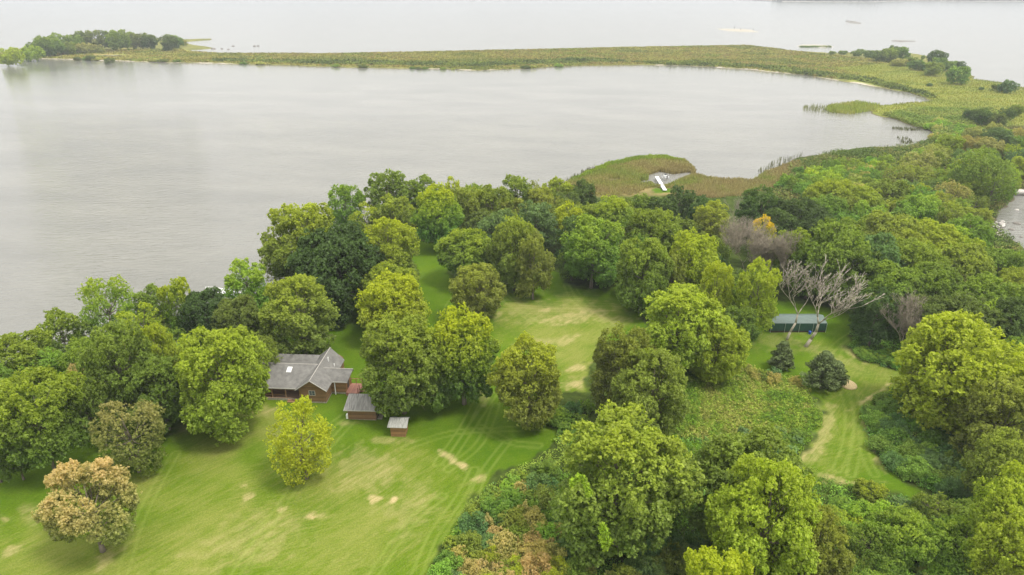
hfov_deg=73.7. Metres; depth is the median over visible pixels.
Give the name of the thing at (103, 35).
tree
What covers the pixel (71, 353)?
tree
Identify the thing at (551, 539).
bush
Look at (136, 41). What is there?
tree
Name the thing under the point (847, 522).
bush
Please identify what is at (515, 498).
bush
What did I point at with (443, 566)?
bush
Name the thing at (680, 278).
tree
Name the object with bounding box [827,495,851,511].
bush
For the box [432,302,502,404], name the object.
tree
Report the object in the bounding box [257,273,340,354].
tree
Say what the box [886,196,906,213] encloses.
tree
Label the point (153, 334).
tree
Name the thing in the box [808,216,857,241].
tree
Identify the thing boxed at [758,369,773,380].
bush
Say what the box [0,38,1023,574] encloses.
ground
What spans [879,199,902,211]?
tree
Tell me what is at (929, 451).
bush
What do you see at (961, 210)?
tree
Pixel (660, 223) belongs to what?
tree
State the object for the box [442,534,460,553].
bush
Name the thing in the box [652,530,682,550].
bush
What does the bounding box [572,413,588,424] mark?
bush
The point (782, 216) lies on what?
tree
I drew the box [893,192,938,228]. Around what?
tree
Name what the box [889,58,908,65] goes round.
tree
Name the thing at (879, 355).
bush
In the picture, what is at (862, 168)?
bush
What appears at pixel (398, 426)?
outhouse
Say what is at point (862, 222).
tree
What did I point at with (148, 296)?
tree
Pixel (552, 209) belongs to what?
tree
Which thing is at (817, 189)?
tree
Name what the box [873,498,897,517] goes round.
bush
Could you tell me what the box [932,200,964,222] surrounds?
tree
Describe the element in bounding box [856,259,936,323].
tree
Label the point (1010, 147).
tree
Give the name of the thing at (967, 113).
tree
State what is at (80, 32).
tree
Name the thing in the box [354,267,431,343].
tree
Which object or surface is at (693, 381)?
weeds
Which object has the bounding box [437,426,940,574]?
undergrowth
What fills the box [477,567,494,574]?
bush
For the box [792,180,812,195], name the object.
bush
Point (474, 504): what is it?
bush
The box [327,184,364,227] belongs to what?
tree
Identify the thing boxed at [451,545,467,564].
bush
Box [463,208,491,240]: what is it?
tree
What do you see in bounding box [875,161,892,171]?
bush
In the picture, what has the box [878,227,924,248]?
tree
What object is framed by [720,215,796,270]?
bare tree
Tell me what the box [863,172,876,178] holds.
bush
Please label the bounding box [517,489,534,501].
bush
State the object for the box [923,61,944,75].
tree
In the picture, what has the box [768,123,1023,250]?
undergrowth
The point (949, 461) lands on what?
bush
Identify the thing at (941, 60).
tree
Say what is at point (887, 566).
bush
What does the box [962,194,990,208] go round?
tree
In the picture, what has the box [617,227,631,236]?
tree
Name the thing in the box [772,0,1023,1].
wood
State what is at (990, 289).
tree
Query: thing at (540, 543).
bush
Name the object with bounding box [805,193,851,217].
tree
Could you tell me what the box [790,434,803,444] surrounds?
bush
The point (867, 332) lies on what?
tree
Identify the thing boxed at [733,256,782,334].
tree
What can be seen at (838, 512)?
bush
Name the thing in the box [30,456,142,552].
tree
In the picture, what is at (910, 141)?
reed fringe
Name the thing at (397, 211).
tree
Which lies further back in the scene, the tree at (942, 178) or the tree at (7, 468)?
the tree at (942, 178)
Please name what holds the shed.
on the ground at (376, 498)
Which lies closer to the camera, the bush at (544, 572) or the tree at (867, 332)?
the bush at (544, 572)
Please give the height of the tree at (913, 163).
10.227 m
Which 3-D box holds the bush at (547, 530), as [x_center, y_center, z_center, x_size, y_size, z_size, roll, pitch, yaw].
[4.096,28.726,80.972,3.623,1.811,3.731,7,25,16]
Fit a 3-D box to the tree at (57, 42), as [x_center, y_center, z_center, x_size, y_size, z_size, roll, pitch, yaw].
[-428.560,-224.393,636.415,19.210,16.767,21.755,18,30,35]
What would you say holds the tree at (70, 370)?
on the ground at (376, 498)
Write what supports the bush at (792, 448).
on the ground at (376, 498)
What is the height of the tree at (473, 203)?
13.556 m
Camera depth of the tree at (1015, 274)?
132.83 m
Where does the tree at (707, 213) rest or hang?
on the ground at (376, 498)
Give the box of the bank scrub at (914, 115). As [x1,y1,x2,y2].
[882,105,1013,134]
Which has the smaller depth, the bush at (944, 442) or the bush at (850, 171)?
the bush at (944, 442)
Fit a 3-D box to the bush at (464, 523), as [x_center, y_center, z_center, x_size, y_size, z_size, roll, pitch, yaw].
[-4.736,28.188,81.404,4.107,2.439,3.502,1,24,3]
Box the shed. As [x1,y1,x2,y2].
[343,393,382,419]
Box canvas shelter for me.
[764,314,826,332]
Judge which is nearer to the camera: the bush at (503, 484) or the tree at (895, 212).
the bush at (503, 484)
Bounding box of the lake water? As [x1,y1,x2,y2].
[0,0,1023,359]
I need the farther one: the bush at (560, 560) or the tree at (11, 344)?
the tree at (11, 344)
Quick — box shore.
[769,0,945,1]
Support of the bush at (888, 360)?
on the ground at (376, 498)
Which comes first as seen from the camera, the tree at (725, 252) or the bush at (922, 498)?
the bush at (922, 498)
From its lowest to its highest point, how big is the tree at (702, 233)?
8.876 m
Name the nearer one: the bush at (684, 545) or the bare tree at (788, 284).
the bush at (684, 545)
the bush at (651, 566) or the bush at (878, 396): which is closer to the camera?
the bush at (651, 566)
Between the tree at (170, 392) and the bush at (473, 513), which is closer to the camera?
the bush at (473, 513)
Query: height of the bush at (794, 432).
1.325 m
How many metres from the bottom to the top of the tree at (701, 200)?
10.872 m
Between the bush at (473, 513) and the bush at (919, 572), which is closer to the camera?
the bush at (919, 572)
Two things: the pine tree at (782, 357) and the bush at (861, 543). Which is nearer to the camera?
the bush at (861, 543)
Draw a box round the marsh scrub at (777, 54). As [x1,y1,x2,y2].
[1,44,889,78]
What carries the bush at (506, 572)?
on the ground at (376, 498)
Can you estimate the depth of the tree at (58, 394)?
85.79 m
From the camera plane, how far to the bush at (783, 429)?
99.16 m
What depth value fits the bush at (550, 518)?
83.11 m
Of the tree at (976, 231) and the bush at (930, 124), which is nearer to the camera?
the tree at (976, 231)
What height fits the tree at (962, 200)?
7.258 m
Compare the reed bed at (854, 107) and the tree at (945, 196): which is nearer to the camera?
the tree at (945, 196)
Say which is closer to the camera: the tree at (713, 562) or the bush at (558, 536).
the tree at (713, 562)
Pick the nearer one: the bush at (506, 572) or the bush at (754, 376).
the bush at (506, 572)
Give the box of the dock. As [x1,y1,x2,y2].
[655,176,666,190]
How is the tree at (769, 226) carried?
on the ground at (376, 498)
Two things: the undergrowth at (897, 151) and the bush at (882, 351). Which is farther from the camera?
the undergrowth at (897, 151)
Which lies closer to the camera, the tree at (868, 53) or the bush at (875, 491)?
the bush at (875, 491)
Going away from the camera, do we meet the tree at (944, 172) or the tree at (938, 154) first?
the tree at (944, 172)
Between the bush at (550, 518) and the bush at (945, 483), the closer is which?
the bush at (550, 518)
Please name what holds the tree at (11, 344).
on the ground at (376, 498)
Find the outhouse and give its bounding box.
[387,416,409,436]
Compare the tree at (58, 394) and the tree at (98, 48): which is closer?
the tree at (58, 394)
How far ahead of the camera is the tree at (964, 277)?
133.12 m
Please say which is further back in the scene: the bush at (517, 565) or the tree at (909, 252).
the tree at (909, 252)
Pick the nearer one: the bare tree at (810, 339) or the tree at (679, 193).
the bare tree at (810, 339)
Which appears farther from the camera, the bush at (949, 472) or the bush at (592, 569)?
the bush at (949, 472)
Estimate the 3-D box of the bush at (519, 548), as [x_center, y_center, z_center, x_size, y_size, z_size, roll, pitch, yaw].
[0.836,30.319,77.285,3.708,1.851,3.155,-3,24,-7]
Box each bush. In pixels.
[357,63,367,67]
[427,557,452,574]
[432,549,459,568]
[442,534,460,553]
[445,569,461,574]
[450,555,464,571]
[451,524,468,536]
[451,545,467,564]
[454,530,484,556]
[456,510,488,537]
[457,557,482,574]
[464,499,487,514]
[465,508,486,520]
[470,549,487,561]
[475,511,495,527]
[475,555,495,574]
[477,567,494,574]
[478,545,503,567]
[479,492,496,510]
[479,496,513,522]
[481,532,500,549]
[483,485,498,496]
[486,525,502,538]
[486,528,523,561]
[488,558,508,574]
[493,487,508,499]
[493,515,504,530]
[495,566,519,574]
[496,506,531,532]
[497,552,532,574]
[498,485,524,507]
[499,480,515,493]
[503,473,520,487]
[503,518,532,547]
[505,544,531,566]
[507,466,525,481]
[513,499,530,520]
[514,479,528,491]
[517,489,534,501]
[517,528,541,555]
[520,472,536,490]
[520,538,554,569]
[520,551,551,574]
[522,471,551,494]
[522,505,548,533]
[527,495,545,514]
[528,459,561,486]
[533,517,561,540]
[534,483,559,511]
[537,555,571,574]
[538,571,559,574]
[540,507,556,522]
[542,474,558,489]
[542,537,556,549]
[542,542,567,566]
[547,405,573,428]
[550,522,562,539]
[552,537,571,557]
[557,421,576,433]
[558,554,593,574]
[564,401,583,415]
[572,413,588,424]
[577,398,594,414]
[582,565,598,574]
[604,570,614,574]
[607,562,633,574]
[615,566,648,574]
[623,554,648,574]
[637,556,669,574]
[639,539,665,561]
[649,539,686,574]
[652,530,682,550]
[672,540,698,568]
[682,526,709,549]
[702,537,713,548]
[737,425,751,433]
[740,364,752,370]
[746,365,758,374]
[750,371,762,380]
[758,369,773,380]
[766,366,782,378]
[766,371,781,385]
[767,424,786,437]
[773,174,793,188]
[777,444,798,453]
[780,432,795,444]
[782,176,802,191]
[787,172,804,179]
[788,375,803,387]
[789,427,809,439]
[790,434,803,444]
[791,166,803,173]
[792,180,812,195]
[803,167,818,175]
[809,174,826,183]
[810,165,822,173]
[818,169,833,177]
[818,504,845,526]
[820,157,840,167]
[822,172,843,181]
[827,165,845,175]
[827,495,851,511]
[833,519,863,545]
[834,163,850,172]
[839,509,848,520]
[840,498,875,520]
[843,168,860,176]
[846,176,859,181]
[847,512,864,524]
[847,544,873,571]
[848,173,861,178]
[852,346,870,357]
[852,560,871,574]
[854,165,869,173]
[855,160,866,169]
[857,176,874,183]
[858,350,877,361]
[859,404,885,416]
[859,408,891,431]
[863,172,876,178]
[863,511,877,519]
[863,569,890,574]
[864,156,878,164]
[864,434,895,452]
[868,159,886,169]
[868,168,878,173]
[869,546,906,574]
[871,170,882,179]
[872,391,892,405]
[873,352,885,361]
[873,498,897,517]
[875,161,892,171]
[875,417,903,436]
[876,356,893,367]
[876,398,904,413]
[876,425,913,448]
[877,152,895,162]
[877,348,891,355]
[879,445,898,459]
[880,450,907,470]
[884,348,896,357]
[886,412,906,428]
[888,495,912,509]
[890,400,915,417]
[894,454,933,481]
[897,445,914,462]
[898,437,925,456]
[898,503,922,515]
[900,423,911,432]
[901,432,921,446]
[902,414,920,433]
[908,500,931,518]
[915,422,951,446]
[915,566,932,574]
[915,570,932,574]
[918,454,944,471]
[919,447,942,462]
[920,441,939,454]
[922,466,946,479]
[922,558,954,574]
[923,122,934,129]
[926,473,948,490]
[929,133,941,142]
[931,123,947,131]
[932,437,948,450]
[932,478,961,496]
[934,119,952,126]
[936,443,959,460]
[937,453,956,469]
[941,462,961,478]
[941,498,972,516]
[942,450,964,467]
[942,476,958,490]
[952,126,964,130]
[954,476,980,498]
[955,461,965,474]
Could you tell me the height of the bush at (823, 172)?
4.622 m
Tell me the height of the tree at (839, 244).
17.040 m
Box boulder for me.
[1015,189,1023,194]
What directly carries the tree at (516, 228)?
on the ground at (376, 498)
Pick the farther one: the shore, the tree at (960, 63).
the shore
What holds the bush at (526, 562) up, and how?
on the ground at (376, 498)
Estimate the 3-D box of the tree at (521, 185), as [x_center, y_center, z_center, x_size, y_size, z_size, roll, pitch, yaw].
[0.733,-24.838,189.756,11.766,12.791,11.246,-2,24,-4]
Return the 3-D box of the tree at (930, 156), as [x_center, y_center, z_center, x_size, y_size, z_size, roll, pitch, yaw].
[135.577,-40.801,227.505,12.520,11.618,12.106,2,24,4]
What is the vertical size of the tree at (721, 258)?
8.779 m
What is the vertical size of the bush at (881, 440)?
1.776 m
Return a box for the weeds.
[645,368,822,450]
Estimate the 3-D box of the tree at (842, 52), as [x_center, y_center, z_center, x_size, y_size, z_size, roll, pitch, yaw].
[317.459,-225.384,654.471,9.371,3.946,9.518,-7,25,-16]
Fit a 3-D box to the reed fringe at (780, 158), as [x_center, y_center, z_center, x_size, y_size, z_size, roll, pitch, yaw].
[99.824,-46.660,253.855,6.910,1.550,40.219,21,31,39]
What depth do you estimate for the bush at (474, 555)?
77.23 m
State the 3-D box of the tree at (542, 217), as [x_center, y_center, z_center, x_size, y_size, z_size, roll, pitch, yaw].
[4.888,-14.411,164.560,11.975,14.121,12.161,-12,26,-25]
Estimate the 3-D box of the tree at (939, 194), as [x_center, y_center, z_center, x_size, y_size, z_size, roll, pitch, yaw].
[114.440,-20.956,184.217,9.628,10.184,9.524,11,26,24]
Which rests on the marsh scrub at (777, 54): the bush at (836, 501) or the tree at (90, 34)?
the tree at (90, 34)
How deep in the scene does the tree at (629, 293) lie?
130.81 m
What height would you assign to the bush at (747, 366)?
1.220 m
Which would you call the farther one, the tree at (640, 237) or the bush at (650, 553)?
the tree at (640, 237)
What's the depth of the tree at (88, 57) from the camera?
605.12 m
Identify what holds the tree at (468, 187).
on the ground at (376, 498)
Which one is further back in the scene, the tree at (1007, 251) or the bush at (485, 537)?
the tree at (1007, 251)
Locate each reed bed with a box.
[556,155,707,196]
[572,153,680,178]
[671,159,801,197]
[824,100,879,113]
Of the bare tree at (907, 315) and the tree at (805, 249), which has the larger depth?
the tree at (805, 249)
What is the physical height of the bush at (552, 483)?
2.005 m
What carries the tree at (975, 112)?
on the ground at (376, 498)
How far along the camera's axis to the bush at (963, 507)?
83.02 m
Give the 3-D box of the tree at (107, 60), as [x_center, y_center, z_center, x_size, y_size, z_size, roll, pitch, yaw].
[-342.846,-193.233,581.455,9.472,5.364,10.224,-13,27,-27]
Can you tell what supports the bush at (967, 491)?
on the ground at (376, 498)
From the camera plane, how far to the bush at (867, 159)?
244.06 m
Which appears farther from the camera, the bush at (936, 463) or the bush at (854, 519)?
the bush at (936, 463)
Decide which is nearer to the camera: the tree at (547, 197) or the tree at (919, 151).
the tree at (547, 197)
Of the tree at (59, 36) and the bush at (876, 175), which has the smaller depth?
the bush at (876, 175)
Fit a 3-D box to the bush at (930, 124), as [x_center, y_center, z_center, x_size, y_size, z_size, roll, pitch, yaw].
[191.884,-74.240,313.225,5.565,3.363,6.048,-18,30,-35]
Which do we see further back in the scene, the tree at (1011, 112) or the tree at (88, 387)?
the tree at (1011, 112)
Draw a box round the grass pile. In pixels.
[842,380,856,389]
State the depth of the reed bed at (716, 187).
224.37 m
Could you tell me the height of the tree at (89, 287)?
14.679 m
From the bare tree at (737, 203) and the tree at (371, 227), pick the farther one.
the bare tree at (737, 203)
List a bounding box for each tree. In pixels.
[0,46,25,65]
[0,326,64,394]
[0,363,33,414]
[0,365,91,470]
[0,442,36,482]
[11,346,69,399]
[21,45,45,60]
[25,35,58,56]
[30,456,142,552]
[35,307,90,367]
[47,32,69,52]
[47,37,65,55]
[55,334,109,399]
[60,41,76,53]
[63,34,84,50]
[66,363,92,415]
[71,30,93,50]
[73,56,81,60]
[74,42,94,52]
[74,375,124,447]
[75,274,137,334]
[75,319,165,427]
[82,29,105,46]
[84,398,168,476]
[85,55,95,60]
[92,44,104,52]
[96,29,118,47]
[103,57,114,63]
[104,29,131,49]
[114,302,165,349]
[119,31,133,45]
[120,352,199,438]
[128,32,145,48]
[129,322,180,387]
[132,282,176,327]
[140,33,158,48]
[144,314,170,327]
[156,276,194,335]
[157,327,190,354]
[158,34,179,50]
[165,341,210,414]
[168,35,183,47]
[173,324,274,446]
[177,286,231,346]
[207,346,225,385]
[209,293,269,355]
[222,257,268,310]
[230,331,282,371]
[257,202,335,278]
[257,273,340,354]
[259,234,291,280]
[263,395,335,486]
[284,220,385,330]
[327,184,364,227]
[347,201,380,231]
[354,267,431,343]
[358,259,423,317]
[358,311,444,416]
[363,168,409,208]
[364,216,420,274]
[365,224,386,243]
[368,202,389,225]
[371,193,412,234]
[391,202,416,227]
[403,173,442,212]
[404,323,464,412]
[410,182,464,243]
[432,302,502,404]
[433,227,493,276]
[442,175,459,196]
[448,262,506,320]
[453,183,476,225]
[454,186,486,228]
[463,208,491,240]
[470,182,496,205]
[472,184,514,215]
[476,207,514,248]
[484,214,543,290]
[484,330,563,430]
[492,197,532,216]
[496,174,534,203]
[513,231,555,299]
[517,199,559,248]
[523,180,550,203]
[525,186,560,210]
[542,175,573,198]
[546,203,556,226]
[548,399,708,567]
[552,200,582,242]
[553,198,580,226]
[554,190,582,205]
[554,213,589,262]
[555,250,587,280]
[558,213,624,288]
[562,202,595,231]
[569,178,597,205]
[588,321,660,420]
[589,194,633,240]
[610,235,626,258]
[611,346,692,437]
[614,195,635,223]
[614,236,675,316]
[616,233,650,268]
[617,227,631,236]
[625,193,652,219]
[625,207,682,253]
[637,280,733,371]
[643,196,665,209]
[648,196,680,220]
[655,246,691,303]
[656,216,695,237]
[666,184,695,219]
[667,226,720,294]
[683,545,754,574]
[684,423,818,552]
[686,194,720,224]
[686,315,751,384]
[687,229,710,244]
[692,199,729,245]
[693,222,702,233]
[698,260,735,314]
[701,254,728,265]
[703,235,731,264]
[704,452,822,574]
[711,267,745,307]
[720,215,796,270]
[724,194,747,227]
[724,304,761,344]
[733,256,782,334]
[734,184,779,236]
[737,268,765,300]
[747,214,776,258]
[751,229,801,279]
[754,207,803,244]
[766,340,794,369]
[767,195,827,237]
[771,227,811,287]
[779,260,819,339]
[781,503,856,574]
[787,241,826,298]
[794,210,837,242]
[798,221,887,307]
[800,350,842,390]
[802,177,856,202]
[804,255,883,346]
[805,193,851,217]
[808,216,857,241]
[820,360,849,388]
[832,209,859,221]
[833,194,858,213]
[838,50,847,53]
[841,185,889,218]
[842,231,908,294]
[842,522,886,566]
[844,292,901,337]
[847,287,902,345]
[850,50,861,55]
[851,199,892,218]
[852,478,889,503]
[856,214,868,227]
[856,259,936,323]
[861,209,928,240]
[863,50,873,57]
[864,503,939,570]
[866,178,912,211]
[870,50,888,60]
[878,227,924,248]
[879,166,909,183]
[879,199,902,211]
[879,289,927,351]
[880,47,899,61]
[880,163,916,188]
[884,207,912,218]
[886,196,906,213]
[888,308,1023,434]
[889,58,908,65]
[889,237,950,271]
[892,179,919,196]
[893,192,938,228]
[894,46,912,59]
[896,158,937,179]
[896,165,936,190]
[898,148,940,173]
[899,193,944,218]
[899,261,967,309]
[901,293,938,333]
[903,182,932,193]
[904,57,918,63]
[905,184,941,218]
[906,59,924,69]
[906,261,947,294]
[908,147,924,157]
[912,150,948,167]
[912,217,959,248]
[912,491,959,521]
[916,142,950,161]
[918,290,1010,349]
[919,167,942,178]
[922,177,946,195]
[922,237,940,248]
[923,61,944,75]
[926,49,948,61]
[926,191,956,219]
[926,513,999,574]
[931,189,952,205]
[932,57,947,64]
[932,143,953,162]
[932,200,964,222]
[933,222,971,242]
[934,168,955,178]
[934,179,974,205]
[934,202,976,231]
[935,132,957,146]
[935,174,957,192]
[935,240,997,281]
[936,133,965,155]
[943,60,957,70]
[945,65,971,83]
[946,145,1016,196]
[946,159,973,179]
[947,212,997,248]
[948,148,974,169]
[948,372,1023,462]
[949,179,987,204]
[950,197,975,214]
[950,272,985,283]
[951,232,986,247]
[952,271,1023,308]
[955,61,966,67]
[958,207,993,231]
[959,426,1023,502]
[960,134,980,151]
[962,109,975,117]
[962,126,988,137]
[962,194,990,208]
[963,504,1023,574]
[966,459,1023,568]
[969,107,991,122]
[973,109,993,125]
[974,136,1006,157]
[974,167,1019,205]
[978,297,1020,328]
[980,126,1016,148]
[981,248,1023,276]
[982,147,1001,156]
[984,121,1008,133]
[984,295,1023,341]
[987,112,1008,126]
[987,177,1018,199]
[991,84,1003,89]
[992,334,1023,384]
[994,159,1023,187]
[994,266,1023,289]
[996,79,1020,92]
[996,248,1023,270]
[997,107,1017,119]
[998,143,1023,159]
[1003,148,1023,161]
[1008,104,1023,115]
[1010,135,1023,151]
[1011,156,1023,176]
[1012,127,1023,143]
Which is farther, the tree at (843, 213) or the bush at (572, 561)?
the tree at (843, 213)
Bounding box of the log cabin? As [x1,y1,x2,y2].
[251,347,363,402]
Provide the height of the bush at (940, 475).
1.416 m
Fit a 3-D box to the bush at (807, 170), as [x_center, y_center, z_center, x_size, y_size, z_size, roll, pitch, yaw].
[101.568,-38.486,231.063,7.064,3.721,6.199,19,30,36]
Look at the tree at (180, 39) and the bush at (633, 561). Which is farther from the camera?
the tree at (180, 39)
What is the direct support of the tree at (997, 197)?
on the ground at (376, 498)
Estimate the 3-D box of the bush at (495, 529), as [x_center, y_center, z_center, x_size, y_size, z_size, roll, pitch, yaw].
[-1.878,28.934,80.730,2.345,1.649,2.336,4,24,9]
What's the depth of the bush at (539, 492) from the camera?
85.31 m
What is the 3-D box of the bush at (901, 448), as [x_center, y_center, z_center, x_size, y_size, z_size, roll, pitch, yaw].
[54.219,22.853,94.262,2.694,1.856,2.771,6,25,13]
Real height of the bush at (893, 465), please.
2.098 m
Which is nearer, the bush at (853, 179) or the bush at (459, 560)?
the bush at (459, 560)
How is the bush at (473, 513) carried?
on the ground at (376, 498)
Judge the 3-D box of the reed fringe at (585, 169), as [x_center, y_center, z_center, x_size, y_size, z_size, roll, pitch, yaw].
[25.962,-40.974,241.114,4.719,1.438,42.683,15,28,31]
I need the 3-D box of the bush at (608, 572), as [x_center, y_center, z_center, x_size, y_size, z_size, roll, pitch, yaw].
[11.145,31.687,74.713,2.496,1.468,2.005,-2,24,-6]
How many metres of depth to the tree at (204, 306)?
119.71 m
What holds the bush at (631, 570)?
on the ground at (376, 498)
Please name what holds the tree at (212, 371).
on the ground at (376, 498)
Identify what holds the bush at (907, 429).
on the ground at (376, 498)
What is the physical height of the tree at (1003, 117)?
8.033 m
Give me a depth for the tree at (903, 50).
585.09 m
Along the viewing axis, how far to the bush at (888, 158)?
248.78 m
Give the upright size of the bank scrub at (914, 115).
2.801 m
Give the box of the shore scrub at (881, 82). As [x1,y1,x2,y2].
[212,56,937,97]
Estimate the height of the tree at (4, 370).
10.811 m
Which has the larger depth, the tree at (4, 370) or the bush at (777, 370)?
the bush at (777, 370)
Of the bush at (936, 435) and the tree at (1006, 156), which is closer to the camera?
the bush at (936, 435)
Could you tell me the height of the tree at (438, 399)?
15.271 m
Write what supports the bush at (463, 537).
on the ground at (376, 498)
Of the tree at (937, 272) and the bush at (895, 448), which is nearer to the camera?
the bush at (895, 448)
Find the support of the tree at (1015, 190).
on the ground at (376, 498)
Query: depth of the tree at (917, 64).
530.76 m
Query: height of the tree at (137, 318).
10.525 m
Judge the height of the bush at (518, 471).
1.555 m
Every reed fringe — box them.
[565,159,609,180]
[758,152,801,171]
[803,104,836,113]
[892,126,921,130]
[897,136,913,143]
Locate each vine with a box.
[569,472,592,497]
[597,522,613,551]
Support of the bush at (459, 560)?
on the ground at (376, 498)
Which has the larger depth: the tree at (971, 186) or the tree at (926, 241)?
the tree at (971, 186)
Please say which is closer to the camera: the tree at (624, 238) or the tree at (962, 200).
the tree at (624, 238)
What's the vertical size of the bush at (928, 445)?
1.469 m
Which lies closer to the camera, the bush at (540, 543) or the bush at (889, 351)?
the bush at (540, 543)
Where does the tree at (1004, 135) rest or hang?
on the ground at (376, 498)
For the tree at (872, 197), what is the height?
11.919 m
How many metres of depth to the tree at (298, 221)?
138.52 m
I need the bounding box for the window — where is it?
[308,390,315,395]
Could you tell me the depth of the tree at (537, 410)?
96.49 m
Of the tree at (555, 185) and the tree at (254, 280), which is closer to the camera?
the tree at (254, 280)
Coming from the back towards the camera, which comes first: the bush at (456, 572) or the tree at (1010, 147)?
the tree at (1010, 147)
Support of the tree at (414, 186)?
on the ground at (376, 498)
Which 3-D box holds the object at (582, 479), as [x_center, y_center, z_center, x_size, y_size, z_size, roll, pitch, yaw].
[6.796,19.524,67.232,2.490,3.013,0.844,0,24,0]
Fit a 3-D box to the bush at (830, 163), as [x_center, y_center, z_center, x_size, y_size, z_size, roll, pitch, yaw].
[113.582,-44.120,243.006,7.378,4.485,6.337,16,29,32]
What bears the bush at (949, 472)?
on the ground at (376, 498)
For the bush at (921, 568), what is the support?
on the ground at (376, 498)
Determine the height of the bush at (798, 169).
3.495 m
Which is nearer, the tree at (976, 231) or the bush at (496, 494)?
the bush at (496, 494)
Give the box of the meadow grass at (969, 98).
[818,57,1023,129]
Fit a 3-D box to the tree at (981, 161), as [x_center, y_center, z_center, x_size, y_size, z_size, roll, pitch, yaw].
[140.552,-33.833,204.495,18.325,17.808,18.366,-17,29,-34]
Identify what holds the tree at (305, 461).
on the ground at (376, 498)
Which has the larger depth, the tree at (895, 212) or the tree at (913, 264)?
the tree at (895, 212)
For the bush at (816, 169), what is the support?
on the ground at (376, 498)
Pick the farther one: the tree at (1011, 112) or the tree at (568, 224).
the tree at (1011, 112)
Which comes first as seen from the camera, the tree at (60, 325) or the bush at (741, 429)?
the bush at (741, 429)
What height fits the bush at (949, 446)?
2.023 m
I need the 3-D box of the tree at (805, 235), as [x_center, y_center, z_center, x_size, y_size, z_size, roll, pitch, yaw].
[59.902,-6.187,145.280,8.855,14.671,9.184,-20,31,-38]
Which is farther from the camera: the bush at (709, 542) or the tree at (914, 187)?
the tree at (914, 187)
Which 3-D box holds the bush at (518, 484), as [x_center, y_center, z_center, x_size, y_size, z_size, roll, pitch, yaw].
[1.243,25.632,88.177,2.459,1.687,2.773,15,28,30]
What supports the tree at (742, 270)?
on the ground at (376, 498)
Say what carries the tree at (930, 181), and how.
on the ground at (376, 498)
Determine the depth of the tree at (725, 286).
126.24 m
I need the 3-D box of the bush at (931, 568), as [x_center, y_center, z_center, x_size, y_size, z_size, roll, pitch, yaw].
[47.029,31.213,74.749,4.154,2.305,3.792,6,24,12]
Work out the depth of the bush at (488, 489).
87.74 m
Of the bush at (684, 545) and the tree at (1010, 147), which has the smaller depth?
the bush at (684, 545)
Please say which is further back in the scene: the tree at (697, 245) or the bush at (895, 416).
the tree at (697, 245)
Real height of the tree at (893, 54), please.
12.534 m
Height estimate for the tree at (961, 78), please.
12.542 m
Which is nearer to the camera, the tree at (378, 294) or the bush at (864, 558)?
the bush at (864, 558)
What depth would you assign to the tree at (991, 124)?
288.13 m
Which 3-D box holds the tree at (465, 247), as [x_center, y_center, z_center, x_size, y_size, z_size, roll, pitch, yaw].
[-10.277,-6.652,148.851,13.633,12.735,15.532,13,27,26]
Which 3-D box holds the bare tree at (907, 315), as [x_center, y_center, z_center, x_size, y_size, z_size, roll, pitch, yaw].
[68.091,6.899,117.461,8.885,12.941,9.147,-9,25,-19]
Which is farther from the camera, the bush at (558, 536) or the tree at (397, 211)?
the tree at (397, 211)
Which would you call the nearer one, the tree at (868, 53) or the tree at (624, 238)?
the tree at (624, 238)
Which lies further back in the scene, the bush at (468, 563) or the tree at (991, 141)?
the tree at (991, 141)
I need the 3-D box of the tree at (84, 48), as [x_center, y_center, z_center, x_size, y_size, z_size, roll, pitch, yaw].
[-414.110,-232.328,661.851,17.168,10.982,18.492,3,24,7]
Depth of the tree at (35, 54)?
597.96 m
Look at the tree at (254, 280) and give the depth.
131.90 m
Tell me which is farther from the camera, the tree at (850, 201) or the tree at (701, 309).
the tree at (850, 201)
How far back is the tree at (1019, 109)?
342.38 m
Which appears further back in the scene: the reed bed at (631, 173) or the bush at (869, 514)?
the reed bed at (631, 173)
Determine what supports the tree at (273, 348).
on the ground at (376, 498)
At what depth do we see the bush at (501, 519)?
82.11 m
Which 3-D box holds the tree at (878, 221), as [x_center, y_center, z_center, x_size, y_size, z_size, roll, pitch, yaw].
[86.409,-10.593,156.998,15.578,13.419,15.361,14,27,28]
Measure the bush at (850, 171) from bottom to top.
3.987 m
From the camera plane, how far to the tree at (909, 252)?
136.93 m
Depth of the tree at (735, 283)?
136.51 m
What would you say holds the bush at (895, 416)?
on the ground at (376, 498)
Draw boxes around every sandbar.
[720,29,757,31]
[798,44,832,46]
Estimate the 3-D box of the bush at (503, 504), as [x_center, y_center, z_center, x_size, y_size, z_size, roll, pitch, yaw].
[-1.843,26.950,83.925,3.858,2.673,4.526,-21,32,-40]
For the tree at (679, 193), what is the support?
on the ground at (376, 498)
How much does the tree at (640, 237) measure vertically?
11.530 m
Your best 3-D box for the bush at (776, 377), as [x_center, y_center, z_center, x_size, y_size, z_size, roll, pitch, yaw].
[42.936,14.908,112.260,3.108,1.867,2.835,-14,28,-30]
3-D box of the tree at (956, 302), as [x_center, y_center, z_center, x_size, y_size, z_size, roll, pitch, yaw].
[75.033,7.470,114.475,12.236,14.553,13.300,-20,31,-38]
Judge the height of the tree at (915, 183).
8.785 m
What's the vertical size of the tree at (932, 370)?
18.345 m
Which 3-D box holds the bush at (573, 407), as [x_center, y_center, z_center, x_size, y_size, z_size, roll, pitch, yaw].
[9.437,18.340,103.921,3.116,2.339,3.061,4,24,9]
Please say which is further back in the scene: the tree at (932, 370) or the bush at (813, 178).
the bush at (813, 178)
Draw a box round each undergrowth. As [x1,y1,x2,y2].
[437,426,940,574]
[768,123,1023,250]
[847,322,1023,501]

